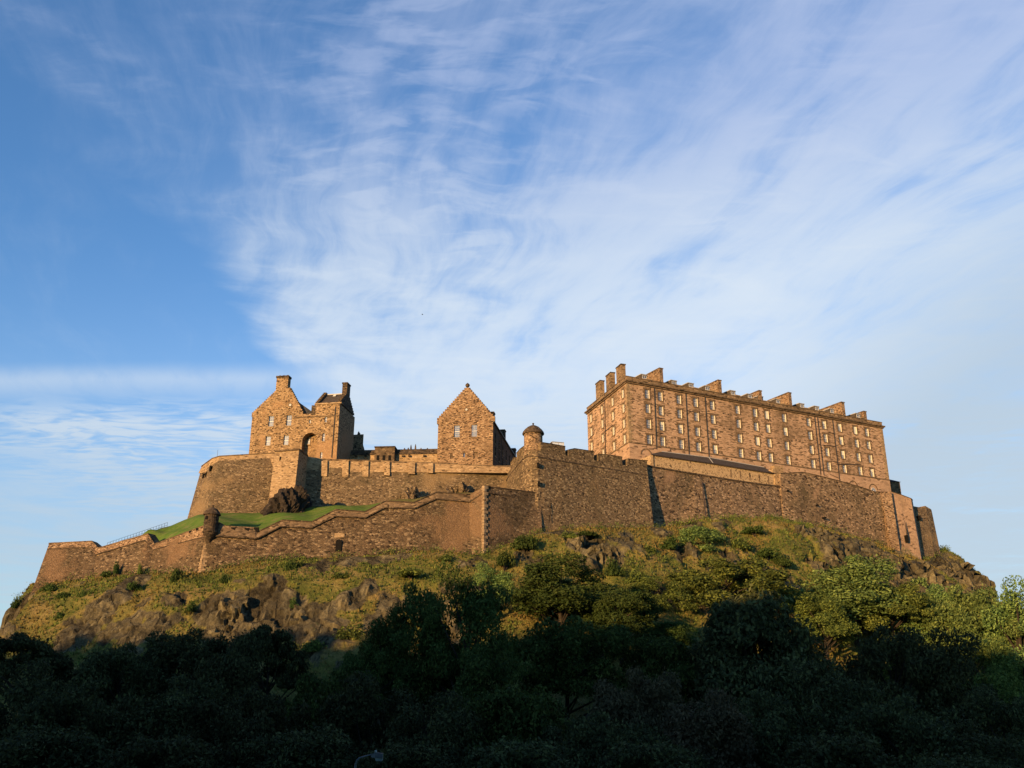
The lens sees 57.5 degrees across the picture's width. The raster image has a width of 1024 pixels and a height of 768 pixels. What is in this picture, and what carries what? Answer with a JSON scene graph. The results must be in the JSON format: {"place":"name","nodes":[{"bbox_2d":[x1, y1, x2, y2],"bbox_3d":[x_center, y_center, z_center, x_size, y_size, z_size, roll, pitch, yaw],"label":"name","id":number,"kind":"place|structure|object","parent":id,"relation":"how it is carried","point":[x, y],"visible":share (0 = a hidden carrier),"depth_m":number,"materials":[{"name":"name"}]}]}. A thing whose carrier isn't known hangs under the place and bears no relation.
{"place":"outdoors","nodes":[
{"label":"outdoors","id":0,"kind":"place"},
{"bbox_2d":[142,500,389,540],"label":"lawn","id":1,"kind":"structure","parent":0,"point":[260,521],"depth_m":163.20,"materials":[{"name":"green plant"}]},
{"bbox_2d":[260,485,308,515],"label":"rock outcrop","id":2,"kind":"object","parent":1,"relation":"on","point":[289,500],"visible":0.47,"depth_m":166.92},
{"bbox_2d":[187,448,510,518],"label":"terrace wall","id":3,"kind":"structure","parent":1,"relation":"on","point":[247,483],"depth_m":179.87,"materials":[{"name":"stone"}]},
{"bbox_2d":[390,492,471,501],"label":"rough bank","id":4,"kind":"structure","parent":0,"point":[411,500],"depth_m":168.23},
{"bbox_2d":[401,485,420,498],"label":"rock outcrop","id":5,"kind":"object","parent":4,"relation":"on","point":[411,492],"visible":0.43,"depth_m":176.27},
{"bbox_2d":[445,481,468,492],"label":"rock outcrop","id":6,"kind":"object","parent":4,"relation":"on","point":[461,486],"visible":0.52,"depth_m":179.02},
{"bbox_2d":[437,472,507,474],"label":"terrace","id":7,"kind":"structure","parent":0,"point":[478,473],"depth_m":182.97,"materials":[{"name":"stone"}]},
{"bbox_2d":[249,375,363,459],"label":"gabled hall","id":8,"kind":"structure","parent":7,"relation":"on","point":[283,418],"depth_m":187.68,"materials":[{"name":"stone"}]},
{"bbox_2d":[350,444,436,461],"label":"range","id":9,"kind":"structure","parent":7,"relation":"on","point":[391,453],"depth_m":191.04,"materials":[{"name":"stone"}]},
{"bbox_2d":[437,383,516,465],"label":"gabled house","id":10,"kind":"structure","parent":7,"relation":"on","point":[470,431],"depth_m":190.82,"materials":[{"name":"stone"}]},
{"bbox_2d":[0,517,1023,756],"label":"hill","id":11,"kind":"structure","parent":0,"point":[242,607],"depth_m":142.79,"materials":[{"name":"plant"}]},
{"bbox_2d":[10,596,23,610],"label":"shrub","id":12,"kind":"object","parent":11,"relation":"on","point":[15,603],"visible":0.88,"depth_m":154.08,"materials":[{"name":"green plant"}]},
{"bbox_2d":[0,631,76,701],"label":"broadleaf tree","id":13,"kind":"object","parent":11,"relation":"on","point":[21,645],"visible":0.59,"depth_m":106.06,"materials":[{"name":"green plant"}]},
{"bbox_2d":[39,582,55,590],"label":"shrub","id":14,"kind":"object","parent":11,"relation":"on","point":[49,587],"visible":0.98,"depth_m":152.68,"materials":[{"name":"green plant"}]},
{"bbox_2d":[68,636,166,733],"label":"broadleaf tree","id":15,"kind":"object","parent":11,"relation":"on","point":[103,668],"visible":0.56,"depth_m":100.16,"materials":[{"name":"green plant"}]},
{"bbox_2d":[31,505,220,593],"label":"bastion wall","id":16,"kind":"structure","parent":11,"relation":"on","point":[62,561],"depth_m":156.20,"materials":[{"name":"stone"}]},
{"bbox_2d":[126,581,142,591],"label":"shrub","id":17,"kind":"object","parent":11,"relation":"on","point":[133,586],"visible":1,"depth_m":144.74,"materials":[{"name":"green plant"}]},
{"bbox_2d":[114,622,230,718],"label":"broadleaf tree","id":18,"kind":"object","parent":11,"relation":"on","point":[171,654],"visible":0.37,"depth_m":104.00,"materials":[{"name":"green plant"}]},
{"bbox_2d":[169,568,183,582],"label":"shrub","id":19,"kind":"object","parent":11,"relation":"on","point":[175,575],"visible":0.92,"depth_m":144.22,"materials":[{"name":"green plant"}]},
{"bbox_2d":[224,623,317,701],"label":"broadleaf tree","id":20,"kind":"object","parent":11,"relation":"on","point":[279,670],"visible":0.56,"depth_m":104.15,"materials":[{"name":"green plant"}]},
{"bbox_2d":[283,558,298,571],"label":"shrub","id":21,"kind":"object","parent":11,"relation":"on","point":[290,566],"visible":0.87,"depth_m":143.83,"materials":[{"name":"green plant"}]},
{"bbox_2d":[300,638,327,652],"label":"shrub","id":22,"kind":"object","parent":11,"relation":"on","point":[315,645],"visible":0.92,"depth_m":127.05,"materials":[{"name":"green plant"}]},
{"bbox_2d":[331,625,364,639],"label":"shrub","id":23,"kind":"object","parent":11,"relation":"on","point":[343,634],"visible":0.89,"depth_m":129.69,"materials":[{"name":"green plant"}]},
{"bbox_2d":[203,485,541,572],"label":"zigzag wall","id":24,"kind":"structure","parent":11,"relation":"on","point":[484,516],"depth_m":155.02,"materials":[{"name":"stone"}]},
{"bbox_2d":[337,640,412,730],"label":"broadleaf tree","id":25,"kind":"object","parent":11,"relation":"on","point":[378,660],"visible":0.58,"depth_m":97.88,"materials":[{"name":"green plant"}]},
{"bbox_2d":[347,602,421,720],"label":"broadleaf tree","id":26,"kind":"object","parent":11,"relation":"on","point":[382,633],"visible":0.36,"depth_m":101.18,"materials":[{"name":"green plant"}]},
{"bbox_2d":[396,568,423,578],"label":"shrub","id":27,"kind":"object","parent":11,"relation":"on","point":[409,573],"visible":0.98,"depth_m":142.48,"materials":[{"name":"green plant"}]},
{"bbox_2d":[381,579,462,738],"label":"broadleaf tree","id":28,"kind":"object","parent":11,"relation":"on","point":[425,642],"visible":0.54,"depth_m":100.34,"materials":[{"name":"green plant"}]},
{"bbox_2d":[406,557,534,700],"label":"broadleaf tree","id":29,"kind":"object","parent":11,"relation":"on","point":[474,612],"visible":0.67,"depth_m":99.97,"materials":[{"name":"green plant"}]},
{"bbox_2d":[464,561,527,620],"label":"broadleaf tree","id":30,"kind":"object","parent":11,"relation":"on","point":[495,578],"visible":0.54,"depth_m":132.51,"materials":[{"name":"green plant"}]},
{"bbox_2d":[11,512,983,733],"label":"undergrowth","id":31,"kind":"object","parent":11,"relation":"on","point":[690,521],"visible":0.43,"depth_m":153.22,"materials":[{"name":"green plant"}]},
{"bbox_2d":[496,548,515,570],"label":"shrub","id":32,"kind":"object","parent":11,"relation":"on","point":[504,560],"visible":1,"depth_m":146.72,"materials":[{"name":"green plant"}]},
{"bbox_2d":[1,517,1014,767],"bbox_3d":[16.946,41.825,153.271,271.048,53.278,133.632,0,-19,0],"label":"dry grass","id":33,"kind":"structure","parent":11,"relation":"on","point":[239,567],"depth_m":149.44,"materials":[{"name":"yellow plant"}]},
{"bbox_2d":[0,516,1023,762],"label":"green grass","id":34,"kind":"structure","parent":11,"relation":"on","point":[270,566],"depth_m":146.26,"materials":[{"name":"green plant"}]},
{"bbox_2d":[509,533,538,552],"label":"shrub","id":35,"kind":"object","parent":11,"relation":"on","point":[525,542],"visible":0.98,"depth_m":151.96,"materials":[{"name":"green plant"}]},
{"bbox_2d":[506,551,625,627],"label":"broadleaf tree","id":36,"kind":"object","parent":11,"relation":"on","point":[557,598],"visible":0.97,"depth_m":130.49,"materials":[{"name":"green plant"}]},
{"bbox_2d":[507,611,640,747],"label":"broadleaf tree","id":37,"kind":"object","parent":11,"relation":"on","point":[568,659],"visible":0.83,"depth_m":107.77,"materials":[{"name":"green plant"}]},
{"bbox_2d":[506,423,652,531],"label":"curtain wall","id":38,"kind":"structure","parent":11,"relation":"on","point":[575,486],"depth_m":171.75,"materials":[{"name":"stone"}]},
{"bbox_2d":[576,530,600,539],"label":"shrub","id":39,"kind":"object","parent":11,"relation":"on","point":[587,534],"visible":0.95,"depth_m":159.07,"materials":[{"name":"green plant"}]},
{"bbox_2d":[603,556,625,576],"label":"shrub","id":40,"kind":"object","parent":11,"relation":"on","point":[611,568],"visible":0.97,"depth_m":149.11,"materials":[{"name":"green plant"}]},
{"bbox_2d":[571,587,664,665],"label":"broadleaf tree","id":41,"kind":"object","parent":11,"relation":"on","point":[639,608],"visible":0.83,"depth_m":127.98,"materials":[{"name":"green plant"}]},
{"bbox_2d":[623,569,646,582],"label":"shrub","id":42,"kind":"object","parent":11,"relation":"on","point":[638,576],"visible":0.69,"depth_m":148.90,"materials":[{"name":"green plant"}]},
{"bbox_2d":[619,632,700,723],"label":"broadleaf tree","id":43,"kind":"object","parent":11,"relation":"on","point":[652,655],"visible":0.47,"depth_m":109.21,"materials":[{"name":"green plant"}]},
{"bbox_2d":[627,574,698,610],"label":"broadleaf tree","id":44,"kind":"object","parent":11,"relation":"on","point":[649,584],"visible":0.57,"depth_m":145.31,"materials":[{"name":"green plant"}]},
{"bbox_2d":[634,621,698,650],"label":"broadleaf tree","id":45,"kind":"object","parent":11,"relation":"on","point":[680,630],"visible":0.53,"depth_m":133.95,"materials":[{"name":"green plant"}]},
{"bbox_2d":[657,535,677,550],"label":"shrub","id":46,"kind":"object","parent":11,"relation":"on","point":[670,543],"visible":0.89,"depth_m":162.53,"materials":[{"name":"green plant"}]},
{"bbox_2d":[675,524,732,552],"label":"broadleaf tree","id":47,"kind":"object","parent":11,"relation":"on","point":[701,533],"visible":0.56,"depth_m":167.09,"materials":[{"name":"green plant"}]},
{"bbox_2d":[662,555,798,606],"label":"broadleaf tree","id":48,"kind":"object","parent":11,"relation":"on","point":[732,574],"visible":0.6,"depth_m":148.07,"materials":[{"name":"green plant"}]},
{"bbox_2d":[728,535,752,549],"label":"shrub","id":49,"kind":"object","parent":11,"relation":"on","point":[739,542],"visible":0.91,"depth_m":170.46,"materials":[{"name":"green plant"}]},
{"bbox_2d":[740,525,764,536],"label":"shrub","id":50,"kind":"object","parent":11,"relation":"on","point":[754,530],"visible":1,"depth_m":180.03,"materials":[{"name":"green plant"}]},
{"bbox_2d":[755,546,781,559],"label":"shrub","id":51,"kind":"object","parent":11,"relation":"on","point":[766,552],"visible":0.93,"depth_m":170.71,"materials":[{"name":"green plant"}]},
{"bbox_2d":[735,587,806,616],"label":"broadleaf tree","id":52,"kind":"object","parent":11,"relation":"on","point":[788,601],"visible":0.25,"depth_m":151.80,"materials":[{"name":"green plant"}]},
{"bbox_2d":[647,464,899,550],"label":"barrack wall","id":53,"kind":"structure","parent":11,"relation":"on","point":[797,496],"depth_m":199.38,"materials":[{"name":"stone"}]},
{"bbox_2d":[771,554,791,568],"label":"shrub","id":54,"kind":"object","parent":11,"relation":"on","point":[784,562],"visible":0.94,"depth_m":169.81,"materials":[{"name":"green plant"}]},
{"bbox_2d":[763,617,849,734],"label":"broadleaf tree","id":55,"kind":"object","parent":11,"relation":"on","point":[818,656],"visible":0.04,"depth_m":109.46,"materials":[{"name":"green plant"}]},
{"bbox_2d":[793,590,862,659],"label":"broadleaf tree","id":56,"kind":"object","parent":11,"relation":"on","point":[834,622],"visible":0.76,"depth_m":146.28,"materials":[{"name":"green plant"}]},
{"bbox_2d":[796,552,913,646],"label":"broadleaf tree","id":57,"kind":"object","parent":11,"relation":"on","point":[853,577],"visible":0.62,"depth_m":154.10,"materials":[{"name":"green plant"}]},
{"bbox_2d":[849,581,935,634],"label":"broadleaf tree","id":58,"kind":"object","parent":11,"relation":"on","point":[917,601],"visible":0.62,"depth_m":152.32,"materials":[{"name":"green plant"}]},
{"bbox_2d":[891,491,921,559],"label":"sandstone wall","id":59,"kind":"structure","parent":11,"relation":"on","point":[907,529],"depth_m":211.80,"materials":[{"name":"stone"}]},
{"bbox_2d":[877,631,952,693],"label":"broadleaf tree","id":60,"kind":"object","parent":11,"relation":"on","point":[887,678],"visible":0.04,"depth_m":138.75,"materials":[{"name":"green plant"}]},
{"bbox_2d":[910,576,928,588],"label":"shrub","id":61,"kind":"object","parent":11,"relation":"on","point":[920,581],"visible":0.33,"depth_m":183.80,"materials":[{"name":"green plant"}]},
{"bbox_2d":[914,506,939,559],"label":"wall","id":62,"kind":"structure","parent":11,"relation":"on","point":[928,540],"depth_m":216.84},
{"bbox_2d":[891,581,974,649],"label":"broadleaf tree","id":63,"kind":"object","parent":11,"relation":"on","point":[940,593],"visible":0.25,"depth_m":156.45,"materials":[{"name":"green plant"}]},
{"bbox_2d":[918,580,1023,676],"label":"broadleaf tree","id":64,"kind":"object","parent":11,"relation":"on","point":[974,603],"visible":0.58,"depth_m":150.27,"materials":[{"name":"green plant"}]},
{"bbox_2d":[953,624,1023,737],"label":"broadleaf tree","id":65,"kind":"object","parent":11,"relation":"on","point":[1004,677],"visible":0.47,"depth_m":131.19,"materials":[{"name":"green plant"}]},
{"bbox_2d":[979,575,1023,680],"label":"broadleaf tree","id":66,"kind":"object","parent":11,"relation":"on","point":[1008,606],"visible":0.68,"depth_m":145.16,"materials":[{"name":"green plant"}]},
{"bbox_2d":[0,0,1023,626],"label":"sky","id":67,"kind":"structure","parent":0,"point":[204,203],"materials":[{"name":"blue"}]},
{"bbox_2d":[889,479,900,493],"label":"corner house","id":68,"kind":"structure","parent":0,"point":[895,486],"depth_m":237.26,"materials":[{"name":"stone"}]},
{"label":"barrack yard","id":69,"kind":"structure","parent":0,"visible":0},
{"bbox_2d":[640,451,783,484],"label":"lean to shed","id":70,"kind":"object","parent":69,"relation":"on","point":[704,465],"visible":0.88,"depth_m":197.20,"materials":[{"name":"brown stone"}]},
{"bbox_2d":[584,363,890,491],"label":"barrack block","id":71,"kind":"structure","parent":69,"relation":"on","point":[640,416],"depth_m":213.19,"materials":[{"name":"stone"}]},
{"bbox_2d":[643,387,651,399],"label":"window","id":72,"kind":"structure","parent":71,"relation":"in","point":[647,392],"depth_m":203.10,"materials":[{"name":"glass"}]},
{"bbox_2d":[643,402,651,413],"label":"window","id":73,"kind":"structure","parent":71,"relation":"in","point":[647,409],"depth_m":202.01,"materials":[{"name":"glass"}]},
{"bbox_2d":[644,417,652,429],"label":"window","id":74,"kind":"structure","parent":71,"relation":"in","point":[649,422],"depth_m":200.90,"materials":[{"name":"glass"}]},
{"bbox_2d":[645,432,653,444],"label":"window","id":75,"kind":"structure","parent":71,"relation":"in","point":[649,437],"depth_m":199.75,"materials":[{"name":"glass"}]},
{"bbox_2d":[656,390,664,401],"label":"window","id":76,"kind":"structure","parent":71,"relation":"in","point":[660,396],"depth_m":204.59,"materials":[{"name":"glass"}]},
{"bbox_2d":[657,404,665,415],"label":"window","id":77,"kind":"structure","parent":71,"relation":"in","point":[661,409],"depth_m":203.49,"materials":[{"name":"glass"}]},
{"bbox_2d":[657,419,665,431],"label":"window","id":78,"kind":"structure","parent":71,"relation":"in","point":[662,428],"depth_m":202.35,"materials":[{"name":"glass"}]},
{"bbox_2d":[658,435,666,446],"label":"window","id":79,"kind":"structure","parent":71,"relation":"in","point":[662,439],"depth_m":201.22,"materials":[{"name":"glass"}]},
{"bbox_2d":[675,407,683,418],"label":"window","id":80,"kind":"structure","parent":71,"relation":"in","point":[679,413],"depth_m":205.64,"materials":[{"name":"glass"}]},
{"bbox_2d":[676,422,684,434],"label":"window","id":81,"kind":"structure","parent":71,"relation":"in","point":[680,427],"depth_m":204.49,"materials":[{"name":"glass"}]},
{"bbox_2d":[677,437,685,449],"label":"window","id":82,"kind":"structure","parent":71,"relation":"in","point":[681,442],"depth_m":203.37,"materials":[{"name":"glass"}]},
{"bbox_2d":[691,396,699,407],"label":"window","id":83,"kind":"structure","parent":71,"relation":"in","point":[695,402],"depth_m":208.70,"materials":[{"name":"glass"}]},
{"bbox_2d":[692,410,700,421],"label":"window","id":84,"kind":"structure","parent":71,"relation":"in","point":[696,416],"depth_m":207.61,"materials":[{"name":"glass"}]},
{"bbox_2d":[693,425,701,436],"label":"window","id":85,"kind":"structure","parent":71,"relation":"in","point":[697,431],"depth_m":206.50,"materials":[{"name":"glass"}]},
{"bbox_2d":[694,440,702,451],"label":"window","id":86,"kind":"structure","parent":71,"relation":"in","point":[698,446],"depth_m":205.34,"materials":[{"name":"glass"}]},
{"bbox_2d":[711,443,719,454],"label":"window","id":87,"kind":"structure","parent":71,"relation":"in","point":[715,449],"depth_m":207.30,"materials":[{"name":"glass"}]},
{"bbox_3d":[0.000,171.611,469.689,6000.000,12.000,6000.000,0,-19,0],"label":"ground","id":88,"kind":"structure","parent":0,"visible":0},
{"bbox_2d":[0,653,69,747],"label":"broadleaf tree","id":89,"kind":"object","parent":88,"relation":"on","point":[31,686],"visible":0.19,"depth_m":83.03,"materials":[{"name":"green plant"}]},
{"bbox_2d":[8,673,137,765],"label":"broadleaf tree","id":90,"kind":"object","parent":88,"relation":"on","point":[76,708],"visible":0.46,"depth_m":76.03,"materials":[{"name":"green plant"}]},
{"bbox_2d":[106,669,228,767],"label":"broadleaf tree","id":91,"kind":"object","parent":88,"relation":"on","point":[171,709],"visible":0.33,"depth_m":77.12,"materials":[{"name":"green plant"}]},
{"bbox_2d":[180,632,266,746],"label":"broadleaf tree","id":92,"kind":"object","parent":88,"relation":"on","point":[234,671],"visible":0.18,"depth_m":93.91,"materials":[{"name":"green plant"}]},
{"bbox_2d":[171,682,311,767],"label":"broadleaf tree","id":93,"kind":"object","parent":88,"relation":"on","point":[262,717],"visible":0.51,"depth_m":75.29,"materials":[{"name":"green plant"}]},
{"bbox_2d":[278,664,376,733],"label":"broadleaf tree","id":94,"kind":"object","parent":88,"relation":"on","point":[314,691],"visible":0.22,"depth_m":92.86,"materials":[{"name":"green plant"}]},
{"bbox_2d":[354,750,382,767],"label":"street lamp","id":95,"kind":"object","parent":88,"relation":"on","point":[377,756],"visible":1,"depth_m":38.97,"materials":[{"name":"metal"}]},
{"bbox_2d":[312,666,430,767],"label":"broadleaf tree","id":96,"kind":"object","parent":88,"relation":"on","point":[345,707],"visible":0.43,"depth_m":78.16,"materials":[{"name":"green plant"}]},
{"bbox_2d":[350,737,456,767],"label":"broadleaf tree","id":97,"kind":"object","parent":88,"relation":"on","point":[397,755],"visible":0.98,"depth_m":63.45,"materials":[{"name":"green plant"}]},
{"bbox_2d":[383,685,487,767],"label":"broadleaf tree","id":98,"kind":"object","parent":88,"relation":"on","point":[452,723],"visible":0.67,"depth_m":72.58,"materials":[{"name":"green plant"}]},
{"bbox_2d":[437,630,524,739],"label":"broadleaf tree","id":99,"kind":"object","parent":88,"relation":"on","point":[473,681],"visible":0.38,"depth_m":91.59,"materials":[{"name":"green plant"}]},
{"bbox_2d":[432,679,575,766],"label":"broadleaf tree","id":100,"kind":"object","parent":88,"relation":"on","point":[511,713],"visible":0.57,"depth_m":75.77,"materials":[{"name":"green plant"}]},
{"bbox_2d":[457,733,578,767],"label":"broadleaf tree","id":101,"kind":"object","parent":88,"relation":"on","point":[512,754],"visible":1,"depth_m":63.36,"materials":[{"name":"green plant"}]},
{"bbox_2d":[589,660,710,750],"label":"broadleaf tree","id":102,"kind":"object","parent":88,"relation":"on","point":[656,698],"visible":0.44,"depth_m":91.41,"materials":[{"name":"green plant"}]},
{"bbox_2d":[659,683,761,767],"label":"broadleaf tree","id":103,"kind":"object","parent":88,"relation":"on","point":[688,732],"visible":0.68,"depth_m":73.15,"materials":[{"name":"green plant"}]},
{"bbox_2d":[686,584,815,749],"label":"broadleaf tree","id":104,"kind":"object","parent":88,"relation":"on","point":[728,658],"visible":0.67,"depth_m":103.94,"materials":[{"name":"green plant"}]},
{"bbox_2d":[788,654,885,737],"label":"broadleaf tree","id":105,"kind":"object","parent":88,"relation":"on","point":[836,692],"visible":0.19,"depth_m":86.17,"materials":[{"name":"green plant"}]},
{"bbox_2d":[838,618,949,712],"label":"broadleaf tree","id":106,"kind":"object","parent":88,"relation":"on","point":[869,663],"visible":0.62,"depth_m":110.47,"materials":[{"name":"green plant"}]},
{"bbox_2d":[899,622,1004,761],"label":"broadleaf tree","id":107,"kind":"object","parent":88,"relation":"on","point":[948,669],"visible":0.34,"depth_m":107.92,"materials":[{"name":"green plant"}]},
{"bbox_2d":[901,749,1017,767],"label":"broadleaf tree","id":108,"kind":"object","parent":88,"relation":"on","point":[964,762],"visible":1,"depth_m":61.16,"materials":[{"name":"green plant"}]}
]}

